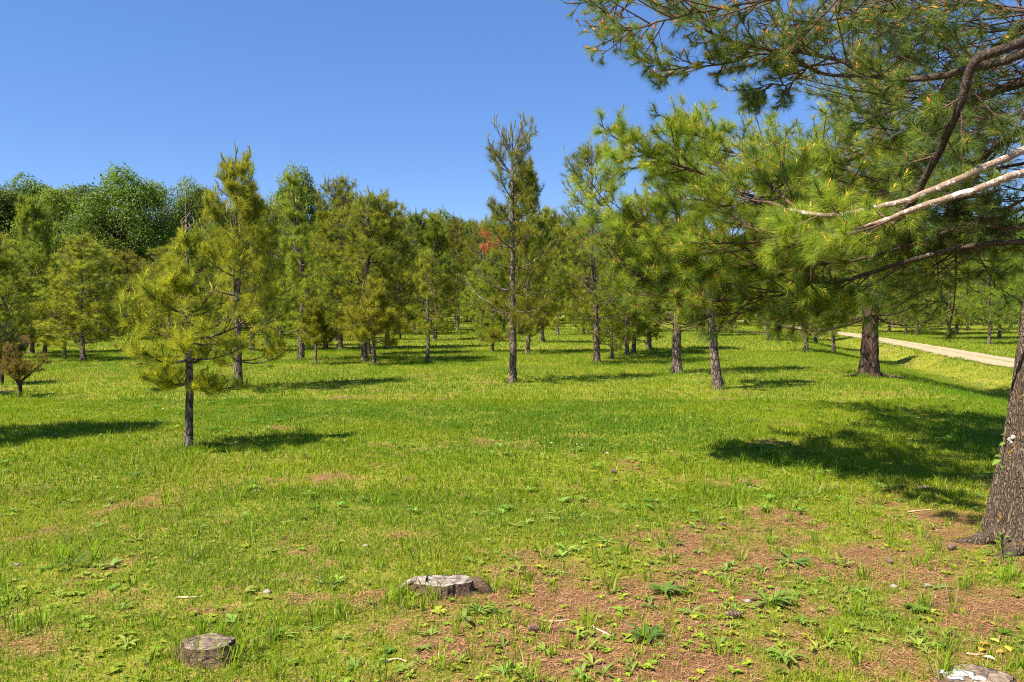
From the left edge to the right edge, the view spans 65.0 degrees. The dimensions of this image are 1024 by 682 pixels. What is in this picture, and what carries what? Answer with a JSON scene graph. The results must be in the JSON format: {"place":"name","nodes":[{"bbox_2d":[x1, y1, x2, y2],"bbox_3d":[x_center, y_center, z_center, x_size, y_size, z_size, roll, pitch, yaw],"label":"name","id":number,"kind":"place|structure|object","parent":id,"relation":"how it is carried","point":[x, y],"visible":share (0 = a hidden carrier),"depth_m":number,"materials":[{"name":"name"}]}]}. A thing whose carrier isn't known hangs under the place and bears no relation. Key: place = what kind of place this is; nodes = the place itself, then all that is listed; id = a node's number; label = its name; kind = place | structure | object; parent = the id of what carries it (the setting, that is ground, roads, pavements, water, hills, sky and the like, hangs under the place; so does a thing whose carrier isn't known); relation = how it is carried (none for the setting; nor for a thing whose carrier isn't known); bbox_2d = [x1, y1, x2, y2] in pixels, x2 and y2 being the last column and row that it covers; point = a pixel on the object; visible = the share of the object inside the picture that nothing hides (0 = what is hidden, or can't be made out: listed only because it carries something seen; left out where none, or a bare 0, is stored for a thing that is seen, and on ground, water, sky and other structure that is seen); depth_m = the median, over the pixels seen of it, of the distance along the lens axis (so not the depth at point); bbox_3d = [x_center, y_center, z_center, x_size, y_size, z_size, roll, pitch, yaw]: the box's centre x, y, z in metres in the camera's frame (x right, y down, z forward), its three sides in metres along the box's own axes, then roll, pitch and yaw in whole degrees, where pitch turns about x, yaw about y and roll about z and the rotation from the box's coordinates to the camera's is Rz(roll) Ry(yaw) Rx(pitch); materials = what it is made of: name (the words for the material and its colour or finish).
{"place":"outdoors","nodes":[
{"label":"outdoors","id":0,"kind":"place"},
{"bbox_2d":[0,317,1023,681],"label":"grass","id":1,"kind":"structure","parent":0,"point":[740,419],"depth_m":7.30,"materials":[{"name":"green plant"}]},
{"bbox_2d":[0,312,1023,681],"bbox_3d":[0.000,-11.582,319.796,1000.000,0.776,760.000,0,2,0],"label":"ground","id":2,"kind":"structure","parent":0,"point":[812,574],"depth_m":5.11,"materials":[{"name":"soil"}]},
{"bbox_2d":[0,318,27,384],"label":"pine tree","id":3,"kind":"object","parent":2,"relation":"on","point":[8,337],"visible":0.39,"depth_m":16.82,"materials":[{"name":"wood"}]},
{"bbox_2d":[0,239,47,337],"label":"pine tree","id":4,"kind":"object","parent":2,"relation":"on","point":[5,266],"visible":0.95,"depth_m":25.69,"materials":[{"name":"green plant"}]},
{"bbox_2d":[0,185,49,265],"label":"broadleaf tree","id":5,"kind":"object","parent":2,"relation":"on","point":[7,206],"visible":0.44,"depth_m":64.31,"materials":[{"name":"green plant"}]},
{"bbox_2d":[0,341,53,396],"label":"scrub bush","id":6,"kind":"object","parent":2,"relation":"on","point":[18,368],"visible":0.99,"depth_m":14.66,"materials":[{"name":"green plant"}]},
{"bbox_2d":[0,172,65,243],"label":"broadleaf tree","id":7,"kind":"object","parent":2,"relation":"on","point":[32,191],"visible":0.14,"depth_m":66.72,"materials":[{"name":"green plant"}]},
{"bbox_2d":[2,242,70,331],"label":"pine tree","id":8,"kind":"object","parent":2,"relation":"on","point":[27,272],"visible":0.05,"depth_m":38.95,"materials":[{"name":"green plant"}]},
{"bbox_2d":[8,248,69,352],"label":"pine tree","id":9,"kind":"object","parent":2,"relation":"on","point":[49,307],"visible":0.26,"depth_m":28.23,"materials":[{"name":"green plant"}]},
{"bbox_2d":[0,189,79,353],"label":"pine tree","id":10,"kind":"object","parent":2,"relation":"on","point":[29,212],"visible":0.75,"depth_m":27.87,"materials":[{"name":"green plant"}]},
{"bbox_2d":[4,184,96,261],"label":"broadleaf tree","id":11,"kind":"object","parent":2,"relation":"on","point":[57,200],"visible":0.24,"depth_m":62.80,"materials":[{"name":"green plant"}]},
{"bbox_2d":[40,243,77,316],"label":"pine tree","id":12,"kind":"object","parent":2,"relation":"on","point":[63,271],"visible":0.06,"depth_m":48.16,"materials":[{"name":"green plant"}]},
{"bbox_2d":[31,299,92,358],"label":"pine tree","id":13,"kind":"object","parent":2,"relation":"on","point":[59,317],"visible":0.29,"depth_m":25.15,"materials":[{"name":"green plant"}]},
{"bbox_2d":[44,550,93,566],"bbox_3d":[-2.729,1.368,4.983,0.310,0.064,0.246,-1,3,-22],"label":"weed plant","id":14,"kind":"object","parent":2,"relation":"on","point":[69,564],"visible":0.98,"depth_m":4.96,"materials":[{"name":"green plant"}]},
{"bbox_2d":[29,231,137,359],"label":"pine tree","id":15,"kind":"object","parent":2,"relation":"on","point":[81,270],"visible":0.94,"depth_m":24.08,"materials":[{"name":"green plant"}]},
{"bbox_2d":[58,182,109,247],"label":"broadleaf tree","id":16,"kind":"object","parent":2,"relation":"on","point":[81,189],"visible":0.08,"depth_m":74.53,"materials":[{"name":"green plant"}]},
{"bbox_2d":[69,246,131,339],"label":"pine tree","id":17,"kind":"object","parent":2,"relation":"on","point":[98,274],"visible":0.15,"depth_m":39.39,"materials":[{"name":"green plant"}]},
{"bbox_2d":[75,246,140,338],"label":"pine tree","id":18,"kind":"object","parent":2,"relation":"on","point":[114,262],"visible":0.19,"depth_m":41.49,"materials":[{"name":"green plant"}]},
{"bbox_2d":[99,238,130,272],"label":"pine tree","id":19,"kind":"object","parent":2,"relation":"on","point":[111,242],"visible":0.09,"depth_m":56.66,"materials":[{"name":"green plant"}]},
{"bbox_2d":[51,161,180,327],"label":"broadleaf tree","id":20,"kind":"object","parent":2,"relation":"on","point":[115,226],"visible":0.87,"depth_m":58.76,"materials":[{"name":"green plant"}]},
{"bbox_2d":[110,248,156,331],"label":"pine tree","id":21,"kind":"object","parent":2,"relation":"on","point":[129,259],"visible":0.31,"depth_m":50.01,"materials":[{"name":"green plant"}]},
{"bbox_2d":[131,260,153,318],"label":"pine tree","id":22,"kind":"object","parent":2,"relation":"on","point":[148,266],"visible":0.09,"depth_m":55.74,"materials":[{"name":"green plant"}]},
{"bbox_2d":[117,244,203,339],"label":"pine tree","id":23,"kind":"object","parent":2,"relation":"on","point":[159,264],"visible":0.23,"depth_m":38.95,"materials":[{"name":"green plant"}]},
{"bbox_2d":[122,179,199,267],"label":"broadleaf tree","id":24,"kind":"object","parent":2,"relation":"on","point":[165,206],"visible":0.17,"depth_m":65.12,"materials":[{"name":"green plant"}]},
{"bbox_2d":[106,181,264,446],"bbox_3d":[-3.631,-0.292,9.092,1.613,3.050,1.643,-2,3,-43],"label":"pine tree","id":25,"kind":"object","parent":2,"relation":"on","point":[173,281],"visible":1,"depth_m":8.98,"materials":[{"name":"green plant"}]},
{"bbox_2d":[157,224,217,327],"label":"pine tree","id":26,"kind":"object","parent":2,"relation":"on","point":[194,261],"visible":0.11,"depth_m":44.00,"materials":[{"name":"green plant"}]},
{"bbox_2d":[170,175,216,320],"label":"broadleaf tree","id":27,"kind":"object","parent":2,"relation":"on","point":[194,199],"visible":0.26,"depth_m":66.77,"materials":[{"name":"green plant"}]},
{"bbox_2d":[169,633,243,669],"bbox_3d":[-1.451,1.455,3.716,0.518,0.135,0.429,0,2,0],"label":"tree stump","id":28,"kind":"object","parent":2,"relation":"on","point":[210,654],"visible":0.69,"depth_m":3.66,"materials":[{"name":"grey wood"}]},
{"bbox_2d":[201,219,229,329],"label":"pine tree","id":29,"kind":"object","parent":2,"relation":"on","point":[211,225],"visible":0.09,"depth_m":49.05,"materials":[{"name":"green plant"}]},
{"bbox_2d":[206,210,246,315],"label":"pine tree","id":30,"kind":"object","parent":2,"relation":"on","point":[229,226],"visible":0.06,"depth_m":46.14,"materials":[{"name":"green plant"}]},
{"bbox_2d":[162,140,301,388],"bbox_3d":[-5.540,-1.509,15.835,2.722,4.930,2.530,0,2,0],"label":"pine tree","id":31,"kind":"object","parent":2,"relation":"on","point":[234,248],"visible":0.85,"depth_m":15.69,"materials":[{"name":"green plant"}]},
{"bbox_2d":[209,186,286,350],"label":"pine tree","id":32,"kind":"object","parent":2,"relation":"on","point":[266,218],"visible":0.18,"depth_m":29.38,"materials":[{"name":"green plant"}]},
{"bbox_2d":[222,201,306,346],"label":"pine tree","id":33,"kind":"object","parent":2,"relation":"on","point":[279,217],"visible":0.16,"depth_m":32.13,"materials":[{"name":"green plant"}]},
{"bbox_2d":[244,208,303,337],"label":"pine tree","id":34,"kind":"object","parent":2,"relation":"on","point":[279,255],"visible":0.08,"depth_m":40.00,"materials":[{"name":"green plant"}]},
{"bbox_2d":[257,166,332,359],"bbox_3d":[-6.365,-2.399,24.183,2.174,6.004,2.558,2,3,38],"label":"pine tree","id":35,"kind":"object","parent":2,"relation":"on","point":[291,212],"visible":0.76,"depth_m":24.29,"materials":[{"name":"green plant"}]},
{"bbox_2d":[265,161,336,256],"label":"broadleaf tree","id":36,"kind":"object","parent":2,"relation":"on","point":[280,195],"visible":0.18,"depth_m":57.27,"materials":[{"name":"green plant"}]},
{"bbox_2d":[296,289,338,363],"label":"pine tree","id":37,"kind":"object","parent":2,"relation":"on","point":[314,314],"visible":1,"depth_m":22.49,"materials":[{"name":"green plant"}]},
{"bbox_2d":[285,208,363,349],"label":"pine tree","id":38,"kind":"object","parent":2,"relation":"on","point":[312,232],"visible":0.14,"depth_m":30.09,"materials":[{"name":"green plant"}]},
{"bbox_2d":[299,170,372,349],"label":"pine tree","id":39,"kind":"object","parent":2,"relation":"on","point":[339,195],"visible":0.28,"depth_m":29.65,"materials":[{"name":"green plant"}]},
{"bbox_2d":[296,185,418,360],"bbox_3d":[-4.575,-2.012,23.695,3.242,5.258,4.134,1,3,24],"label":"pine tree","id":40,"kind":"object","parent":2,"relation":"on","point":[376,226],"visible":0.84,"depth_m":23.46,"materials":[{"name":"green plant"}]},
{"bbox_2d":[334,189,408,354],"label":"pine tree","id":41,"kind":"object","parent":2,"relation":"on","point":[346,333],"visible":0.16,"depth_m":27.04,"materials":[{"name":"green plant"}]},
{"bbox_2d":[336,273,413,364],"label":"pine tree","id":42,"kind":"object","parent":2,"relation":"on","point":[380,312],"visible":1,"depth_m":22.04,"materials":[{"name":"green plant"}]},
{"bbox_2d":[349,196,430,348],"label":"pine tree","id":43,"kind":"object","parent":2,"relation":"on","point":[409,278],"visible":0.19,"depth_m":30.75,"materials":[{"name":"green plant"}]},
{"bbox_2d":[389,212,416,332],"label":"pine tree","id":44,"kind":"object","parent":2,"relation":"on","point":[411,239],"visible":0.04,"depth_m":48.86,"materials":[{"name":"green plant"}]},
{"bbox_2d":[388,223,424,322],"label":"pine tree","id":45,"kind":"object","parent":2,"relation":"on","point":[415,264],"visible":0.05,"depth_m":46.59,"materials":[{"name":"green plant"}]},
{"bbox_2d":[401,207,437,329],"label":"pine tree","id":46,"kind":"object","parent":2,"relation":"on","point":[417,222],"visible":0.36,"depth_m":54.12,"materials":[{"name":"green plant"}]},
{"bbox_2d":[401,248,449,362],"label":"pine tree","id":47,"kind":"object","parent":2,"relation":"on","point":[423,287],"visible":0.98,"depth_m":23.21,"materials":[{"name":"green plant"}]},
{"bbox_2d":[399,212,467,339],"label":"pine tree","id":48,"kind":"object","parent":2,"relation":"on","point":[433,233],"visible":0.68,"depth_m":39.06,"materials":[{"name":"green plant"}]},
{"bbox_2d":[412,207,458,325],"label":"pine tree","id":49,"kind":"object","parent":2,"relation":"on","point":[437,217],"visible":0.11,"depth_m":59.40,"materials":[{"name":"green plant"}]},
{"bbox_2d":[422,207,462,284],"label":"broadleaf tree","id":50,"kind":"object","parent":2,"relation":"on","point":[446,216],"visible":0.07,"depth_m":83.08,"materials":[{"name":"green plant"}]},
{"bbox_2d":[395,574,492,599],"bbox_3d":[-0.386,1.408,4.561,0.563,0.151,0.292,0,2,0],"label":"tree stump","id":51,"kind":"object","parent":2,"relation":"on","point":[458,585],"visible":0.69,"depth_m":4.52,"materials":[{"name":"grey wood"}]},
{"bbox_2d":[437,212,477,330],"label":"pine tree","id":52,"kind":"object","parent":2,"relation":"on","point":[454,223],"visible":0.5,"depth_m":53.68,"materials":[{"name":"green plant"}]},
{"bbox_2d":[454,218,492,331],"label":"pine tree","id":53,"kind":"object","parent":2,"relation":"on","point":[469,253],"visible":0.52,"depth_m":50.78,"materials":[{"name":"green plant"}]},
{"bbox_2d":[456,223,495,307],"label":"pine tree","id":54,"kind":"object","parent":2,"relation":"on","point":[481,242],"visible":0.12,"depth_m":73.60,"materials":[{"name":"green plant"}]},
{"bbox_2d":[453,263,502,340],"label":"pine tree","id":55,"kind":"object","parent":2,"relation":"on","point":[473,286],"visible":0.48,"depth_m":36.50,"materials":[{"name":"green plant"}]},
{"bbox_2d":[464,604,496,613],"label":"weed plant","id":56,"kind":"object","parent":2,"relation":"on","point":[484,608],"visible":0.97,"depth_m":4.25,"materials":[{"name":"green plant"}]},
{"bbox_2d":[469,244,509,351],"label":"pine tree","id":57,"kind":"object","parent":2,"relation":"on","point":[495,318],"visible":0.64,"depth_m":28.95,"materials":[{"name":"green plant"}]},
{"bbox_2d":[485,223,525,329],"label":"pine tree","id":58,"kind":"object","parent":2,"relation":"on","point":[507,277],"visible":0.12,"depth_m":55.63,"materials":[{"name":"green plant"}]},
{"bbox_2d":[0,364,1023,681],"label":"ground cover","id":59,"kind":"object","parent":2,"relation":"on","point":[574,624],"visible":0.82,"depth_m":4.60,"materials":[{"name":"green plant"}]},
{"bbox_2d":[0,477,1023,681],"bbox_3d":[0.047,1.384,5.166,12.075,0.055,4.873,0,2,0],"label":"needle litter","id":60,"kind":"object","parent":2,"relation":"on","point":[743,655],"visible":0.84,"depth_m":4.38,"materials":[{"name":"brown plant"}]},
{"bbox_2d":[457,109,569,382],"bbox_3d":[-0.054,-1.974,17.083,2.198,5.732,2.097,-1,3,-28],"label":"pine tree","id":61,"kind":"object","parent":2,"relation":"on","point":[514,184],"visible":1,"depth_m":16.88,"materials":[{"name":"green plant"}]},
{"bbox_2d":[33,259,1007,328],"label":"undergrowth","id":62,"kind":"object","parent":2,"relation":"on","point":[284,326],"visible":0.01,"depth_m":77.73,"materials":[{"name":"green plant"}]},
{"bbox_2d":[491,154,559,353],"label":"pine tree","id":63,"kind":"object","parent":2,"relation":"on","point":[535,247],"visible":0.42,"depth_m":27.75,"materials":[{"name":"green plant"}]},
{"bbox_2d":[509,203,577,341],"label":"pine tree","id":64,"kind":"object","parent":2,"relation":"on","point":[545,216],"visible":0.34,"depth_m":36.00,"materials":[{"name":"green plant"}]},
{"bbox_2d":[533,207,586,334],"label":"pine tree","id":65,"kind":"object","parent":2,"relation":"on","point":[558,217],"visible":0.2,"depth_m":45.52,"materials":[{"name":"green plant"}]},
{"bbox_2d":[562,221,587,326],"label":"pine tree","id":66,"kind":"object","parent":2,"relation":"on","point":[576,266],"visible":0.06,"depth_m":63.08,"materials":[{"name":"green plant"}]},
{"bbox_2d":[559,220,606,334],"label":"pine tree","id":67,"kind":"object","parent":2,"relation":"on","point":[586,266],"visible":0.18,"depth_m":46.71,"materials":[{"name":"green plant"}]},
{"bbox_2d":[549,131,639,363],"bbox_3d":[2.382,-2.728,22.639,2.810,6.783,3.068,0,2,0],"label":"pine tree","id":68,"kind":"object","parent":2,"relation":"on","point":[585,153],"visible":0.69,"depth_m":22.47,"materials":[{"name":"green plant"}]},
{"bbox_2d":[587,234,643,358],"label":"pine tree","id":69,"kind":"object","parent":2,"relation":"on","point":[612,334],"visible":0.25,"depth_m":25.05,"materials":[{"name":"green plant"}]},
{"bbox_2d":[592,216,666,355],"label":"pine tree","id":70,"kind":"object","parent":2,"relation":"on","point":[642,327],"visible":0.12,"depth_m":26.73,"materials":[{"name":"green plant"}]},
{"bbox_2d":[614,241,664,352],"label":"pine tree","id":71,"kind":"object","parent":2,"relation":"on","point":[653,333],"visible":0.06,"depth_m":27.96,"materials":[{"name":"green plant"}]},
{"bbox_2d":[627,623,666,641],"bbox_3d":[0.662,1.428,3.914,0.213,0.042,0.215,0,2,0],"label":"weed plant","id":72,"kind":"object","parent":2,"relation":"on","point":[654,633],"visible":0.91,"depth_m":3.94,"materials":[{"name":"green plant"}]},
{"bbox_2d":[625,188,697,349],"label":"pine tree","id":73,"kind":"object","parent":2,"relation":"on","point":[649,346],"visible":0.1,"depth_m":29.62,"materials":[{"name":"green plant"}]},
{"bbox_2d":[645,582,688,593],"bbox_3d":[0.871,1.399,4.526,0.258,0.050,0.218,2,3,40],"label":"weed plant","id":74,"kind":"object","parent":2,"relation":"on","point":[667,587],"visible":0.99,"depth_m":4.55,"materials":[{"name":"green plant"}]},
{"bbox_2d":[621,106,717,373],"bbox_3d":[3.977,-2.440,19.370,2.764,6.459,2.365,-2,3,-34],"label":"pine tree","id":75,"kind":"object","parent":2,"relation":"on","point":[676,323],"visible":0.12,"depth_m":19.34,"materials":[{"name":"green plant"}]},
{"bbox_2d":[653,159,791,389],"bbox_3d":[4.016,-1.447,16.047,2.385,4.834,2.022,-2,3,-33],"label":"pine tree","id":76,"kind":"object","parent":2,"relation":"on","point":[717,378],"visible":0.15,"depth_m":15.94,"materials":[{"name":"green plant"}]},
{"bbox_2d":[726,609,741,618],"bbox_3d":[1.152,1.418,4.176,0.082,0.048,0.048,1,3,21],"label":"pine cone","id":77,"kind":"object","parent":2,"relation":"on","point":[733,613],"visible":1,"depth_m":4.16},
{"bbox_2d":[719,246,753,331],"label":"pine tree","id":78,"kind":"object","parent":2,"relation":"on","point":[734,257],"visible":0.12,"depth_m":50.16,"materials":[{"name":"green plant"}]},
{"bbox_2d":[742,224,793,339],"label":"pine tree","id":79,"kind":"object","parent":2,"relation":"on","point":[756,325],"visible":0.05,"depth_m":38.04,"materials":[{"name":"green plant"}]},
{"bbox_2d":[741,589,798,605],"bbox_3d":[1.404,1.397,4.374,0.308,0.060,0.279,1,3,21],"label":"weed plant","id":80,"kind":"object","parent":2,"relation":"on","point":[784,597],"visible":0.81,"depth_m":4.38,"materials":[{"name":"green plant"}]},
{"bbox_2d":[765,645,807,663],"bbox_3d":[1.252,1.439,3.681,0.177,0.040,0.191,-2,3,-33],"label":"weed plant","id":81,"kind":"object","parent":2,"relation":"on","point":[779,653],"visible":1,"depth_m":3.69,"materials":[{"name":"green plant"}]},
{"bbox_2d":[552,0,1023,557],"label":"pine tree","id":82,"kind":"object","parent":2,"relation":"on","point":[806,200],"visible":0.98,"depth_m":7.12,"materials":[{"name":"green pine needle"},{"name":"twig bark"},{"name":"bark"}]},
{"bbox_2d":[992,434,1006,470],"bbox_3d":[3.316,0.772,5.474,0.091,0.284,0.041,1,3,16],"label":"creeper seedling","id":83,"kind":"object","parent":82,"relation":"attached to","point":[997,460],"visible":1,"depth_m":5.47,"materials":[{"name":"green plant"}]},
{"bbox_2d":[769,550,814,567],"bbox_3d":[1.760,1.383,5.065,0.304,0.030,0.266,2,3,42],"label":"weed plant","id":84,"kind":"object","parent":2,"relation":"on","point":[799,560],"visible":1,"depth_m":5.09,"materials":[{"name":"green plant"}]},
{"bbox_2d":[760,207,852,351],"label":"pine tree","id":85,"kind":"object","parent":2,"relation":"on","point":[816,325],"visible":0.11,"depth_m":29.21,"materials":[{"name":"green plant"}]},
{"bbox_2d":[795,239,861,351],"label":"pine tree","id":86,"kind":"object","parent":2,"relation":"on","point":[833,347],"visible":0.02,"depth_m":31.52,"materials":[{"name":"green plant"}]},
{"bbox_2d":[752,1,1012,379],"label":"pine tree","id":87,"kind":"object","parent":2,"relation":"on","point":[869,357],"visible":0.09,"depth_m":18.71,"materials":[{"name":"green plant"}]},
{"bbox_2d":[858,264,908,332],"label":"pine tree","id":88,"kind":"object","parent":2,"relation":"on","point":[889,327],"visible":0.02,"depth_m":61.14,"materials":[{"name":"green plant"}]},
{"bbox_2d":[880,261,939,333],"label":"pine tree","id":89,"kind":"object","parent":2,"relation":"on","point":[893,319],"visible":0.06,"depth_m":57.92,"materials":[{"name":"green plant"}]},
{"bbox_2d":[902,603,930,612],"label":"weed plant","id":90,"kind":"object","parent":2,"relation":"on","point":[916,606],"visible":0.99,"depth_m":4.29,"materials":[{"name":"green plant"}]},
{"bbox_2d":[888,232,947,334],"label":"pine tree","id":91,"kind":"object","parent":2,"relation":"on","point":[916,319],"visible":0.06,"depth_m":55.31,"materials":[{"name":"green plant"}]},
{"bbox_2d":[911,221,993,338],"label":"pine tree","id":92,"kind":"object","parent":2,"relation":"on","point":[958,318],"visible":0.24,"depth_m":48.10,"materials":[{"name":"green plant"}]},
{"bbox_2d":[922,214,991,333],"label":"pine tree","id":93,"kind":"object","parent":2,"relation":"on","point":[956,328],"visible":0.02,"depth_m":57.20,"materials":[{"name":"green plant"}]},
{"bbox_2d":[933,663,1016,681],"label":"tree stump","id":94,"kind":"object","parent":2,"relation":"on","point":[975,673],"visible":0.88,"depth_m":3.46,"materials":[{"name":"grey wood"}]},
{"bbox_2d":[952,232,1023,343],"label":"pine tree","id":95,"kind":"object","parent":2,"relation":"on","point":[990,311],"visible":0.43,"depth_m":41.87,"materials":[{"name":"green plant"}]},
{"bbox_2d":[959,208,1023,338],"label":"pine tree","id":96,"kind":"object","parent":2,"relation":"on","point":[999,334],"visible":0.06,"depth_m":48.57,"materials":[{"name":"green plant"}]},
{"bbox_2d":[984,532,1016,567],"bbox_3d":[3.147,1.360,5.160,0.207,0.175,0.612,2,3,34],"label":"creeper seedling","id":97,"kind":"object","parent":2,"relation":"on","point":[990,546],"visible":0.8,"depth_m":5.14,"materials":[{"name":"green plant"}]},
{"bbox_2d":[978,214,1023,325],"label":"pine tree","id":98,"kind":"object","parent":2,"relation":"on","point":[1016,283],"visible":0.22,"depth_m":45.12,"materials":[{"name":"green plant"}]},
{"bbox_2d":[0,0,1023,305],"label":"sky","id":99,"kind":"structure","parent":0,"point":[401,97],"materials":[{"name":"blue"}]},
{"bbox_2d":[736,320,1014,367],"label":"gravel road","id":100,"kind":"structure","parent":0,"point":[984,358],"depth_m":33.57,"materials":[{"name":"beige gravel"}]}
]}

